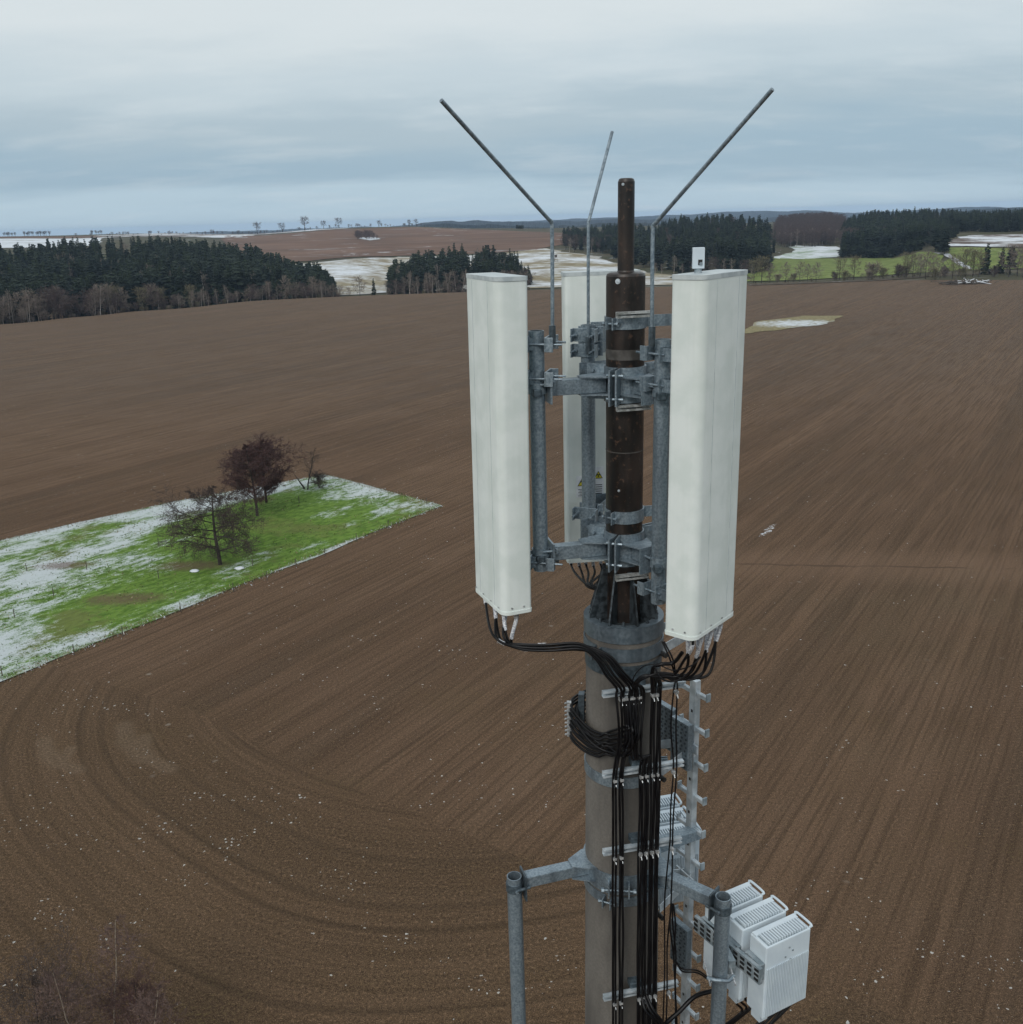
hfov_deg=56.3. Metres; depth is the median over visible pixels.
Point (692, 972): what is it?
feeder cable
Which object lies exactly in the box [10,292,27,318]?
birch tree
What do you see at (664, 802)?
radio unit
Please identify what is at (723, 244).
spruce tree
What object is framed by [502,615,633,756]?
feeder cable
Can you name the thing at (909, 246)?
spruce tree
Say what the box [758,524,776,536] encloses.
snow patch
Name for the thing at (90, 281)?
spruce tree
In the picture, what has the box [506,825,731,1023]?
outrigger frame
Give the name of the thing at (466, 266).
spruce tree
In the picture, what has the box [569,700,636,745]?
feeder cable
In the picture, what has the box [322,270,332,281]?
spruce tree
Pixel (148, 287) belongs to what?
birch tree
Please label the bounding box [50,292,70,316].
birch tree
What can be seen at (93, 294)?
birch tree
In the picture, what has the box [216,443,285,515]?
alder tree
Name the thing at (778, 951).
radio unit
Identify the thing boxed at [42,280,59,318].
spruce tree
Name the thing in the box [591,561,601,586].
feeder cable
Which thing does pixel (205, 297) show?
birch tree
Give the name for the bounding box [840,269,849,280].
hedge shrub
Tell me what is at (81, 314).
spruce tree
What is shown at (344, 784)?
ground
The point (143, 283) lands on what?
spruce tree
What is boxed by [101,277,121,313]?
spruce tree
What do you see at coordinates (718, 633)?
feeder cable
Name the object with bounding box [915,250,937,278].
bare tree
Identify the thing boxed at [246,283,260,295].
birch tree
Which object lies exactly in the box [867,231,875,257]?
spruce tree
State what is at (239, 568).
snowy stone
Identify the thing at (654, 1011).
feeder cable
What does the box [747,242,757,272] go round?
spruce tree
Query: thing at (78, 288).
spruce tree
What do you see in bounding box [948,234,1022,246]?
snowy field
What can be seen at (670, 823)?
feeder cable
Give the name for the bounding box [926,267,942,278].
hedge shrub
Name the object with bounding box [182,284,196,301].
bushy tree
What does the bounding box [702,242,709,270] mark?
spruce tree
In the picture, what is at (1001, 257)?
bare tree
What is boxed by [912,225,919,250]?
spruce tree
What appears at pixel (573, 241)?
bare tree
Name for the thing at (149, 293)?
bushy tree
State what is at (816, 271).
bare tree
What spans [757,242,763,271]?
spruce tree
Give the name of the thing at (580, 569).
feeder cable
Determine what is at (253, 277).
spruce tree
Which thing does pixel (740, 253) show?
spruce tree
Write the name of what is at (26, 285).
spruce tree
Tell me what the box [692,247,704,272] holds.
sensor box
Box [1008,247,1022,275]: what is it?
bare tree
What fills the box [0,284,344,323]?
undergrowth
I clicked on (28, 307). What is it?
birch tree
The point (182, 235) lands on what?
snowy field
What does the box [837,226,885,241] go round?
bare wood
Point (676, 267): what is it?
spruce tree
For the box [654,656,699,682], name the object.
feeder cable
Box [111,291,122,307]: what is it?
birch tree
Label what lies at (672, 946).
feeder cable
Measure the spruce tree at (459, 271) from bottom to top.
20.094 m
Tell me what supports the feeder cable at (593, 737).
attached to the antenna mast
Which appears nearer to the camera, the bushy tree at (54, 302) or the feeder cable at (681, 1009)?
the feeder cable at (681, 1009)
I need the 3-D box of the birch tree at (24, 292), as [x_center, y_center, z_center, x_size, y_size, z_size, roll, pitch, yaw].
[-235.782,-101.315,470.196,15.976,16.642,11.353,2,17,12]
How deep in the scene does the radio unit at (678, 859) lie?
7.62 m
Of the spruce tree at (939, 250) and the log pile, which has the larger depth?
the spruce tree at (939, 250)
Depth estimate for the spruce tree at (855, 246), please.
839.27 m
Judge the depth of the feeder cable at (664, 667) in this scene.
5.87 m
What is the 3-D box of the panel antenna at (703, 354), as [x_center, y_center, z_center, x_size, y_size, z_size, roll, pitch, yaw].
[0.959,-0.341,5.545,0.596,2.046,0.522,12,22,38]
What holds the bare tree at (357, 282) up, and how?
on the ground at (344, 784)
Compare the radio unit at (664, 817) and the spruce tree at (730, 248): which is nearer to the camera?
the radio unit at (664, 817)
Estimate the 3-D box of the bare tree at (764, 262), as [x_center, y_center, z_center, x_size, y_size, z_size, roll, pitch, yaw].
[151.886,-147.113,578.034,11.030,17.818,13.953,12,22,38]
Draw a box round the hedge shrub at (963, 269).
[957,265,970,278]
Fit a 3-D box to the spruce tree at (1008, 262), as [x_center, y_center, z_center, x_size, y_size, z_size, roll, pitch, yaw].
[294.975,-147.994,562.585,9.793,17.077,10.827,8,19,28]
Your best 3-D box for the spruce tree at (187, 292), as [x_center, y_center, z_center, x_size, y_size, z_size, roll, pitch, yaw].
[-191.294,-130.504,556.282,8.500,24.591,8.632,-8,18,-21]
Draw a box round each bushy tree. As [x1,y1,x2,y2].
[25,293,47,320]
[37,288,67,318]
[86,284,105,310]
[93,283,119,313]
[102,283,124,312]
[117,287,130,311]
[132,285,147,306]
[142,283,160,309]
[152,287,168,307]
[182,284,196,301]
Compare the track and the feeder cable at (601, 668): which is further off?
the track
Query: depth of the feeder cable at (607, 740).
6.30 m
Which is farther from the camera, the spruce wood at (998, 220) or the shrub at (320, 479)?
the spruce wood at (998, 220)
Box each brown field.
[0,236,101,237]
[222,227,568,261]
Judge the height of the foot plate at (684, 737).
0.358 m
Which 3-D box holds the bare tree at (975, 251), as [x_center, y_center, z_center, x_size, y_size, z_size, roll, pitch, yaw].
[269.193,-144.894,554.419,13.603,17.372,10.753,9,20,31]
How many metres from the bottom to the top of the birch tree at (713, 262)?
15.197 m
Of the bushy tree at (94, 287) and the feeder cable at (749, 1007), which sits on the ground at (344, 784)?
the bushy tree at (94, 287)
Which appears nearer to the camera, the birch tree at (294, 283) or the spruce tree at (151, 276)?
the spruce tree at (151, 276)
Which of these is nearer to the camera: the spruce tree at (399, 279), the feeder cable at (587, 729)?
the feeder cable at (587, 729)
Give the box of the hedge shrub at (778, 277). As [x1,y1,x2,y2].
[775,274,781,282]
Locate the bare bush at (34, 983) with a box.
[0,906,102,1023]
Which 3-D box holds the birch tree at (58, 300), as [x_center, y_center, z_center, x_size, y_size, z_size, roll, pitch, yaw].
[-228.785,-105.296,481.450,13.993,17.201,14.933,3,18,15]
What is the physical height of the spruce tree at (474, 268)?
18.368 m
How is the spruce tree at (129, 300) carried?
on the ground at (344, 784)
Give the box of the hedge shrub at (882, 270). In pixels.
[878,266,889,278]
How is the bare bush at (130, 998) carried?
on the ground at (344, 784)
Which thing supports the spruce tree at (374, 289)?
on the ground at (344, 784)
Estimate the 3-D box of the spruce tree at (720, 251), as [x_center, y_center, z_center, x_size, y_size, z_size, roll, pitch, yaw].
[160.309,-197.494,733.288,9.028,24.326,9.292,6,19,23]
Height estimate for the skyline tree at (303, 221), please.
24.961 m
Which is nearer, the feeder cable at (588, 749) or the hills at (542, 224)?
the feeder cable at (588, 749)
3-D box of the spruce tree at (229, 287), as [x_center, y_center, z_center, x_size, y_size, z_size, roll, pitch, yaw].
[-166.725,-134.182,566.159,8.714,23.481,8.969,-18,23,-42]
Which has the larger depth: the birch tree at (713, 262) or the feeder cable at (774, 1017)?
the birch tree at (713, 262)
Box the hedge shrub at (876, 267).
[864,261,882,278]
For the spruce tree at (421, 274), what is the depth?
631.51 m
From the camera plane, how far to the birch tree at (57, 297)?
473.42 m
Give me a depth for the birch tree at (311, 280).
568.64 m
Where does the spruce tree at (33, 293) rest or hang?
on the ground at (344, 784)
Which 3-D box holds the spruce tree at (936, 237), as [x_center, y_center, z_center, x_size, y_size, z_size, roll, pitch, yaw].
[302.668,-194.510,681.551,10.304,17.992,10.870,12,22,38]
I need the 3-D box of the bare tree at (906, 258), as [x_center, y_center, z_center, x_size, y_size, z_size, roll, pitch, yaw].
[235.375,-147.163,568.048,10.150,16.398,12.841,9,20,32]
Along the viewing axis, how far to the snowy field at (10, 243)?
1309.29 m
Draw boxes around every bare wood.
[772,211,847,246]
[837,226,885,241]
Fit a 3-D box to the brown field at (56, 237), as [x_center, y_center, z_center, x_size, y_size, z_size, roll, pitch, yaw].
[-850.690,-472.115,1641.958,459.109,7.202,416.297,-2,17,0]
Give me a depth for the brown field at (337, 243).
1188.27 m
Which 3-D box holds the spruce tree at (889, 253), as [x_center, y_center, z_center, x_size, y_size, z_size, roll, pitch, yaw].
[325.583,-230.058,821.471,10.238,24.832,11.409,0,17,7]
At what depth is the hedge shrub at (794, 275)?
588.91 m
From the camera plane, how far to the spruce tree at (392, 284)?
641.83 m
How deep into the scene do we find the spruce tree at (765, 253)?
694.83 m
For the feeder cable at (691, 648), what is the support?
attached to the antenna mast
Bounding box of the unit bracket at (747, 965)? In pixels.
[694,914,762,985]
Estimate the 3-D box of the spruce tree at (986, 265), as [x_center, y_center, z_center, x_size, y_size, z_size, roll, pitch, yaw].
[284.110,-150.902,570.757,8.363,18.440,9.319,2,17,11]
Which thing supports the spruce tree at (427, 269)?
on the ground at (344, 784)
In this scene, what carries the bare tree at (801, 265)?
on the ground at (344, 784)
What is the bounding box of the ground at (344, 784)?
[0,222,1022,1023]
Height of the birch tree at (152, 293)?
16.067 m
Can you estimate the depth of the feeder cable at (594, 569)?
6.90 m
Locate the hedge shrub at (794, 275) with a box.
[789,272,797,281]
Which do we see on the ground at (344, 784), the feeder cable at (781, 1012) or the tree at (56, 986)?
the tree at (56, 986)
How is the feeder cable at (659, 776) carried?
attached to the antenna mast
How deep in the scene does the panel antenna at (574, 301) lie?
6.51 m
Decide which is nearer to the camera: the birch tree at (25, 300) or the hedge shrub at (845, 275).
the birch tree at (25, 300)
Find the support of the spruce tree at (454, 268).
on the ground at (344, 784)
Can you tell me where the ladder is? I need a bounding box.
[658,622,710,1023]
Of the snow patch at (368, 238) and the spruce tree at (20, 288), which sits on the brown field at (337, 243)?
the snow patch at (368, 238)
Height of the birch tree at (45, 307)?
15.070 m
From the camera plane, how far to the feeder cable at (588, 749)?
6.33 m
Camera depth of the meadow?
120.44 m
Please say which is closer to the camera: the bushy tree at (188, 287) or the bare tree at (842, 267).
the bushy tree at (188, 287)
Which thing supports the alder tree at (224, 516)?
on the meadow
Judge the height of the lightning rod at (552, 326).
1.284 m
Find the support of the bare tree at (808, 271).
on the ground at (344, 784)
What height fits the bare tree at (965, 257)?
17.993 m
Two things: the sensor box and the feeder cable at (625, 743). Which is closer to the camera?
the sensor box
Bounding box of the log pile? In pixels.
[931,276,998,284]
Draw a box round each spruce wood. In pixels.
[0,234,337,306]
[385,243,533,293]
[562,212,776,267]
[838,206,958,257]
[948,208,1022,231]
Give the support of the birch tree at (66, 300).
on the ground at (344, 784)
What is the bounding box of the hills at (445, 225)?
[233,222,713,233]
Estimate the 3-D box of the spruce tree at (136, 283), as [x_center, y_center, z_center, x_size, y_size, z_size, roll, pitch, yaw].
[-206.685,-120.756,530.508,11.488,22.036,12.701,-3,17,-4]
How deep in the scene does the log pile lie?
504.87 m
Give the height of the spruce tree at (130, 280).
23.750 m
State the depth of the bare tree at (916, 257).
565.28 m
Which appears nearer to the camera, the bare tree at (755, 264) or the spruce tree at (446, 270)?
the bare tree at (755, 264)
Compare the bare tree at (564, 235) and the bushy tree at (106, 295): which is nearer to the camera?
the bushy tree at (106, 295)
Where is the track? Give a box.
[944,254,969,268]
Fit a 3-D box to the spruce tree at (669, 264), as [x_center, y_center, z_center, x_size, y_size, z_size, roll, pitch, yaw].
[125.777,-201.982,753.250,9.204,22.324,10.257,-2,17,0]
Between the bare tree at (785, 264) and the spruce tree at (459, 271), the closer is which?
the bare tree at (785, 264)
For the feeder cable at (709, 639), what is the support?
attached to the antenna mast
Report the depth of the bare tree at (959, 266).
560.91 m
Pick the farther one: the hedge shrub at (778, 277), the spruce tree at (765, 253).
the spruce tree at (765, 253)
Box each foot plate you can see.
[661,700,675,751]
[670,715,692,771]
[670,917,691,970]
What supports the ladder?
attached to the antenna mast
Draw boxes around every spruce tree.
[0,285,9,323]
[1,281,11,320]
[6,285,20,315]
[7,284,21,323]
[14,284,34,320]
[24,282,46,309]
[30,283,42,321]
[33,281,49,321]
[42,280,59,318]
[57,280,74,312]
[72,281,87,316]
[73,278,85,316]
[83,276,97,315]
[87,272,99,312]
[96,275,104,304]
[99,274,111,307]
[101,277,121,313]
[110,275,125,309]
[121,273,136,311]
[127,271,138,309]
[131,274,146,310]
[137,273,151,310]
[145,269,153,310]
[150,268,164,306]
[151,269,165,309]
[169,265,181,308]
[174,268,188,307]
[179,266,192,307]
[194,264,207,306]
[211,265,224,304]
[212,264,228,304]
[223,265,238,302]
[244,266,252,300]
[249,267,260,300]
[273,258,283,299]
[296,265,306,277]
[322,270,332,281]
[371,278,375,294]
[387,282,392,294]
[391,275,394,294]
[396,273,403,293]
[403,268,409,293]
[410,268,418,293]
[414,266,421,293]
[416,266,424,291]
[424,265,429,284]
[426,267,438,290]
[435,266,447,288]
[443,262,451,292]
[449,261,456,290]
[450,265,458,291]
[454,263,464,291]
[462,263,471,284]
[471,262,476,272]
[475,262,480,272]
[654,243,663,270]
[666,241,674,269]
[670,241,680,270]
[673,243,685,273]
[677,240,691,272]
[682,240,691,266]
[700,238,710,261]
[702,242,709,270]
[715,238,724,268]
[719,237,724,267]
[723,238,729,268]
[724,240,737,265]
[730,241,739,268]
[737,238,743,268]
[742,239,749,269]
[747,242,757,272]
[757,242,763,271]
[758,245,770,265]
[851,231,860,257]
[852,230,860,257]
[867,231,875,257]
[883,229,893,257]
[894,227,900,255]
[894,227,906,253]
[904,224,913,254]
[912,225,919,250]
[915,223,923,250]
[929,226,941,251]
[936,227,952,253]
[937,225,947,251]
[980,243,991,274]
[996,248,1005,273]
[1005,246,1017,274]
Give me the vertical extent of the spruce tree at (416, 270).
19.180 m
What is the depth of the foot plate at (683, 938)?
7.20 m
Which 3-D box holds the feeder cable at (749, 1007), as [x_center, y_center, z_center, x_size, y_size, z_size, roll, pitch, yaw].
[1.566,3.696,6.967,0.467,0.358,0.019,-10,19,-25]
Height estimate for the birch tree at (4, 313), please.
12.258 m
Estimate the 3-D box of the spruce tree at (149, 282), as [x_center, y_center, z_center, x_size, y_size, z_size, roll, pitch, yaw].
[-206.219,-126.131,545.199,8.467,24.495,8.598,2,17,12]
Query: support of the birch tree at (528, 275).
on the ground at (344, 784)
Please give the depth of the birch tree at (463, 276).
586.45 m
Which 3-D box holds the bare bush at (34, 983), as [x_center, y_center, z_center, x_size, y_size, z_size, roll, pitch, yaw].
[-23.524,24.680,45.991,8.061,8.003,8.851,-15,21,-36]
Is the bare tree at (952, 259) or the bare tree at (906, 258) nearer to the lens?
the bare tree at (952, 259)
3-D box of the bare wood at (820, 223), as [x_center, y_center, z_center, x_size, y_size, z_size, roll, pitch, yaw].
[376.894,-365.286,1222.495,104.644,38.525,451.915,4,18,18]
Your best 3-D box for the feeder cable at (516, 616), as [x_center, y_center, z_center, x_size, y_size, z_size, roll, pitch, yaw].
[0.518,1.071,6.234,0.648,1.033,0.844,15,24,43]
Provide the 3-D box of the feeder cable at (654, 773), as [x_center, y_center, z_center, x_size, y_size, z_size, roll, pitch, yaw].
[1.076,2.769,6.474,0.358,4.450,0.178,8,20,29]
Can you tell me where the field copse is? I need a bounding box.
[354,229,377,238]
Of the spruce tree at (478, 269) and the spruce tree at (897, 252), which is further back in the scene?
the spruce tree at (897, 252)
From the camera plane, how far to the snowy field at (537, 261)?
822.56 m
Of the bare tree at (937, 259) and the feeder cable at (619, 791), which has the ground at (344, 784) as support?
the bare tree at (937, 259)
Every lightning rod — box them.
[439,99,555,343]
[585,131,613,354]
[648,87,773,346]
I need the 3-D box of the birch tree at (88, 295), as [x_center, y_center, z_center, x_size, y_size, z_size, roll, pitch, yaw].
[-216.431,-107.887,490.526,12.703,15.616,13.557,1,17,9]
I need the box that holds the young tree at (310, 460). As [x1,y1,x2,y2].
[302,448,318,489]
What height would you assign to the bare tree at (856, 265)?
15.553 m
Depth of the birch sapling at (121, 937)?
46.43 m
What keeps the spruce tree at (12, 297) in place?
on the ground at (344, 784)
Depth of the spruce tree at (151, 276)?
545.09 m
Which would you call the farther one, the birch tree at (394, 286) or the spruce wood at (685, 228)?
the spruce wood at (685, 228)
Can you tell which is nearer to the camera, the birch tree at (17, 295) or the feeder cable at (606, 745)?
the feeder cable at (606, 745)
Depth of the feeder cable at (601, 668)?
6.17 m
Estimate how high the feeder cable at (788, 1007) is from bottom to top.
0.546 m
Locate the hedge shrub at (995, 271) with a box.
[987,265,1001,276]
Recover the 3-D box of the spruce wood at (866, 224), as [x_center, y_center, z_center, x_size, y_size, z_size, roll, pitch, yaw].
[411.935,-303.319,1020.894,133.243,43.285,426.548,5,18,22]
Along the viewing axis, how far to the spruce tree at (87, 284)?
511.88 m
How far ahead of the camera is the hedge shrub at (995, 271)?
549.84 m
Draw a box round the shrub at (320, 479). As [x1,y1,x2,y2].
[309,470,328,487]
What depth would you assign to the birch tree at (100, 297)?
490.38 m
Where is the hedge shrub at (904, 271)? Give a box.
[899,265,910,277]
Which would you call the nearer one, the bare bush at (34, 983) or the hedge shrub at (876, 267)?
the bare bush at (34, 983)
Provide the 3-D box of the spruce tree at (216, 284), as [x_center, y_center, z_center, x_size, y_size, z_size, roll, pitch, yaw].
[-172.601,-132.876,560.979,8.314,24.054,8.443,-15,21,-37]
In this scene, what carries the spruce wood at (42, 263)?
on the ground at (344, 784)
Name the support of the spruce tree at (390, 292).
on the ground at (344, 784)
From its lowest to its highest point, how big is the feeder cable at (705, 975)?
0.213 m
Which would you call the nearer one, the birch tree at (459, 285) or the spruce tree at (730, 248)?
the birch tree at (459, 285)
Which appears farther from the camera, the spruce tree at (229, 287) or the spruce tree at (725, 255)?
the spruce tree at (725, 255)
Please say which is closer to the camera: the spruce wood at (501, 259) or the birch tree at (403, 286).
the birch tree at (403, 286)
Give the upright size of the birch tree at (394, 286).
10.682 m
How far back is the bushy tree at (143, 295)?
510.27 m
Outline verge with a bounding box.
[749,274,977,284]
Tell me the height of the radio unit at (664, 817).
0.712 m
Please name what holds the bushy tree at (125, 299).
on the ground at (344, 784)
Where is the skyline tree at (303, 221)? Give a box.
[300,216,308,229]
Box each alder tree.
[146,484,270,564]
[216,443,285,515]
[217,431,308,502]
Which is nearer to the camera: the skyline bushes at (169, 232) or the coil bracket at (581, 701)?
the coil bracket at (581, 701)
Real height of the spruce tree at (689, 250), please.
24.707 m
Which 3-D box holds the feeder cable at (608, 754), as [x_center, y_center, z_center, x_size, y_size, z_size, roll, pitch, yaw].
[0.562,1.363,6.430,0.283,0.505,0.754,-5,17,-12]
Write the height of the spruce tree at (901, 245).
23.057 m
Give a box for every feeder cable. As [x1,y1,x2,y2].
[483,599,619,1023]
[493,608,625,1023]
[494,612,622,1023]
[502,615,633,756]
[502,616,631,1023]
[510,614,636,756]
[568,700,633,740]
[569,563,594,589]
[569,693,630,736]
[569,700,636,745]
[569,700,639,749]
[569,701,630,753]
[569,701,633,757]
[570,689,627,734]
[571,700,633,742]
[571,701,627,751]
[577,563,592,589]
[584,562,594,587]
[589,562,595,583]
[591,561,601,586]
[630,641,694,1023]
[632,656,700,694]
[633,640,689,1023]
[636,636,703,1023]
[638,639,698,1023]
[640,997,658,1023]
[643,996,661,1023]
[646,629,713,1023]
[646,995,664,1023]
[649,633,708,1023]
[650,651,683,693]
[652,623,722,1023]
[654,627,717,1023]
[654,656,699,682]
[662,641,676,1020]
[664,641,677,1018]
[665,989,710,1023]
[669,904,677,1023]
[672,903,676,1023]
[673,904,675,1023]
[677,962,710,981]
[677,964,706,976]
[725,1003,742,1023]
[729,1001,746,1023]
[731,998,750,1023]
[768,1010,780,1023]
[771,1007,786,1023]
[773,1005,790,1023]
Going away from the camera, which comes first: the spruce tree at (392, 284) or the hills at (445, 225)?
the spruce tree at (392, 284)
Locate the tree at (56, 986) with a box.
[5,948,130,1023]
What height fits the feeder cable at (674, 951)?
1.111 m
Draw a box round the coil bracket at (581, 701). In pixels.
[564,691,584,738]
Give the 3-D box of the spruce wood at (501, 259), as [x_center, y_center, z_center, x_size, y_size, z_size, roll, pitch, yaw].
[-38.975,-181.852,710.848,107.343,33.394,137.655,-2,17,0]
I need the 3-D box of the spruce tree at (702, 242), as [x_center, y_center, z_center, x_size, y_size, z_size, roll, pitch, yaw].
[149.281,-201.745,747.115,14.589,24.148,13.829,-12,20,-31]
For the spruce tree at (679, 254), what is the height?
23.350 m
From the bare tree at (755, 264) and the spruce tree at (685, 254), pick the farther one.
the spruce tree at (685, 254)
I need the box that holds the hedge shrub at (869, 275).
[864,269,872,279]
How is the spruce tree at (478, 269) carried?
on the ground at (344, 784)
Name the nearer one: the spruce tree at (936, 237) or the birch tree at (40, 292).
the birch tree at (40, 292)
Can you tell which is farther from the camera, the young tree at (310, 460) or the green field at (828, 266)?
the green field at (828, 266)
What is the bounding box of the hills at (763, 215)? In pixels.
[181,207,1013,233]
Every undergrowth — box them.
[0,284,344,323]
[387,280,529,294]
[750,268,1022,282]
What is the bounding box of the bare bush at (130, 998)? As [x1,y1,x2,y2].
[87,947,189,1023]
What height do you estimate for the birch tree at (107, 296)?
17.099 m
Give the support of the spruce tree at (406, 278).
on the ground at (344, 784)
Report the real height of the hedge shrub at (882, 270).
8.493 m
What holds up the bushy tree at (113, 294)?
on the ground at (344, 784)
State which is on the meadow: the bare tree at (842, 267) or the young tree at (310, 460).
the young tree at (310, 460)
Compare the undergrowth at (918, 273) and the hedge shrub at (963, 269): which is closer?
the hedge shrub at (963, 269)
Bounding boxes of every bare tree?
[351,275,369,293]
[560,234,571,244]
[570,234,580,251]
[746,258,761,282]
[753,255,770,282]
[766,263,776,278]
[780,262,790,281]
[793,261,807,277]
[804,264,812,281]
[812,261,822,277]
[833,256,847,279]
[847,254,863,279]
[900,251,915,276]
[906,253,921,276]
[912,253,928,274]
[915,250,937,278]
[928,254,940,270]
[936,260,948,274]
[946,253,960,277]
[951,256,968,276]
[956,246,977,275]
[967,247,985,276]
[971,250,988,276]
[996,244,1022,276]
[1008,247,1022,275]
[1013,245,1022,269]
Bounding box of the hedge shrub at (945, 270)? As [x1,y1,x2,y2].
[939,267,949,276]
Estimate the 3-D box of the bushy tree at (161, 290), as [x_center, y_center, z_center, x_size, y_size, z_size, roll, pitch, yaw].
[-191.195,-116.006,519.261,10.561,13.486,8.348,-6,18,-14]
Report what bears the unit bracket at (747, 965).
attached to the outrigger frame
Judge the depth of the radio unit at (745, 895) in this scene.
7.02 m
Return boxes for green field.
[747,252,943,280]
[943,247,1022,270]
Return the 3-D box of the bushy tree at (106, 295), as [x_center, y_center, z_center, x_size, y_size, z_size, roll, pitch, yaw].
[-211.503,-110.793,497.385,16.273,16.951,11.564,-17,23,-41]
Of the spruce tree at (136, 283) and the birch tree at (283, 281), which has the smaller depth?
the spruce tree at (136, 283)
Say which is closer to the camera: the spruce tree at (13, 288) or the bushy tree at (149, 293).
the spruce tree at (13, 288)
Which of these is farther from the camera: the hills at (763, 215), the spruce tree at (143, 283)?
the hills at (763, 215)
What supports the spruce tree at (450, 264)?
on the ground at (344, 784)
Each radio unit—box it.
[658,822,701,909]
[660,792,681,810]
[660,806,685,826]
[701,880,764,982]
[727,895,788,1003]
[745,911,812,1021]
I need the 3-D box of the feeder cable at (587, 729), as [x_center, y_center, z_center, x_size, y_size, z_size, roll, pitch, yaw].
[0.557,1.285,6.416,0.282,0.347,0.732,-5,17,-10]
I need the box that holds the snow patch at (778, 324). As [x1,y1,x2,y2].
[745,316,841,333]
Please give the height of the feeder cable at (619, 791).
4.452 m
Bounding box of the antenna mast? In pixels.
[528,178,685,1023]
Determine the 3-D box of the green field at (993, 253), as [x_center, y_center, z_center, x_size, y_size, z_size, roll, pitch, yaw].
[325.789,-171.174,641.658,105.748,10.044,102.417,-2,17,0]
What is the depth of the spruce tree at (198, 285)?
564.02 m
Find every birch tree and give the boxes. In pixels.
[0,299,11,322]
[1,289,12,318]
[5,296,15,323]
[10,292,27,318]
[18,288,31,321]
[19,289,43,321]
[24,288,56,316]
[24,294,31,320]
[36,283,63,318]
[37,296,57,319]
[44,289,68,318]
[47,287,69,318]
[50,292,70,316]
[51,287,76,316]
[78,288,99,308]
[80,293,92,311]
[91,293,99,315]
[94,283,104,314]
[103,283,112,313]
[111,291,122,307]
[137,283,162,309]
[141,284,167,309]
[201,291,209,305]
[245,289,256,299]
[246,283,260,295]
[276,275,293,295]
[289,282,302,298]
[294,282,312,295]
[305,276,319,297]
[387,280,402,291]
[397,282,407,292]
[406,271,413,293]
[452,279,461,291]
[458,268,469,289]
[518,268,535,285]
[708,256,720,269]
[740,258,749,269]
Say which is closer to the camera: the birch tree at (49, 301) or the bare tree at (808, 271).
the birch tree at (49, 301)
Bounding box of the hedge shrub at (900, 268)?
[894,263,906,277]
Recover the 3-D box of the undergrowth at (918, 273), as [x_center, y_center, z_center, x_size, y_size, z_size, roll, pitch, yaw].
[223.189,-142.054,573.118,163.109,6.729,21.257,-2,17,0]
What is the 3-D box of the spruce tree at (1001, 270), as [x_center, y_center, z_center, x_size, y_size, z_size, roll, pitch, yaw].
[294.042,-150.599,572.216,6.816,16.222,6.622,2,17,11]
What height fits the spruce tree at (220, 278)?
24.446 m
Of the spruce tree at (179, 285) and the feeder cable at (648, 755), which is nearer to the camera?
the feeder cable at (648, 755)
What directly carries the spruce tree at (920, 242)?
on the ground at (344, 784)
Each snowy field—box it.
[0,238,101,247]
[95,228,352,237]
[295,248,672,294]
[774,245,839,258]
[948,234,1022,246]
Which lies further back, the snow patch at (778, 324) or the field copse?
the field copse
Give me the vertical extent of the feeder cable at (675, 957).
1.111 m
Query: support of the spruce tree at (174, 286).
on the ground at (344, 784)
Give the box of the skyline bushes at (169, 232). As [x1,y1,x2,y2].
[3,223,421,235]
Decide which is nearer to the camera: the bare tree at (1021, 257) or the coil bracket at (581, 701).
the coil bracket at (581, 701)
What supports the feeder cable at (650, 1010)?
attached to the antenna mast
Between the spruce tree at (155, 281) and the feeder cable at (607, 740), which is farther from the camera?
the spruce tree at (155, 281)
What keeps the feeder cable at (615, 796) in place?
attached to the antenna mast
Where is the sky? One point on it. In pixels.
(131, 116)
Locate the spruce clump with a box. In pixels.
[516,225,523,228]
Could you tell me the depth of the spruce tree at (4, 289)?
501.26 m
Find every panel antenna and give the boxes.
[466,272,565,615]
[561,269,640,562]
[633,269,747,640]
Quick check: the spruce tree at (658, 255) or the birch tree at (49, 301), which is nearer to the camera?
the birch tree at (49, 301)
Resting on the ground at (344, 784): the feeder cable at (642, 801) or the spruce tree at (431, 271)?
the spruce tree at (431, 271)
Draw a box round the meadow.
[0,475,440,681]
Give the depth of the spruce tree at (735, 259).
691.35 m
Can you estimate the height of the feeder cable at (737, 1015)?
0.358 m
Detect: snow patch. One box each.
[359,237,379,239]
[745,316,841,333]
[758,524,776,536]
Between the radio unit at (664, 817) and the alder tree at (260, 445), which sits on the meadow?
the alder tree at (260, 445)
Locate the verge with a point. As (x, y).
(851, 280)
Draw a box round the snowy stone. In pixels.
[234,566,243,569]
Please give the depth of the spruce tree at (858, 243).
846.86 m
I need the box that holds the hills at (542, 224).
[195,207,1022,233]
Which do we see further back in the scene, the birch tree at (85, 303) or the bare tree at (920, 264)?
the bare tree at (920, 264)
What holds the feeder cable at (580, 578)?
attached to the antenna mast
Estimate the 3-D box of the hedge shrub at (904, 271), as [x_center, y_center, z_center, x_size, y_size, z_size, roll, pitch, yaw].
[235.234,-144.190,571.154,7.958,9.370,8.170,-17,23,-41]
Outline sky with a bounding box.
[0,0,1022,236]
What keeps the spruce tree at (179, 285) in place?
on the ground at (344, 784)
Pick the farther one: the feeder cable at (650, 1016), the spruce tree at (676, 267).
the spruce tree at (676, 267)
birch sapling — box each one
[58,912,160,1023]
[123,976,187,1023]

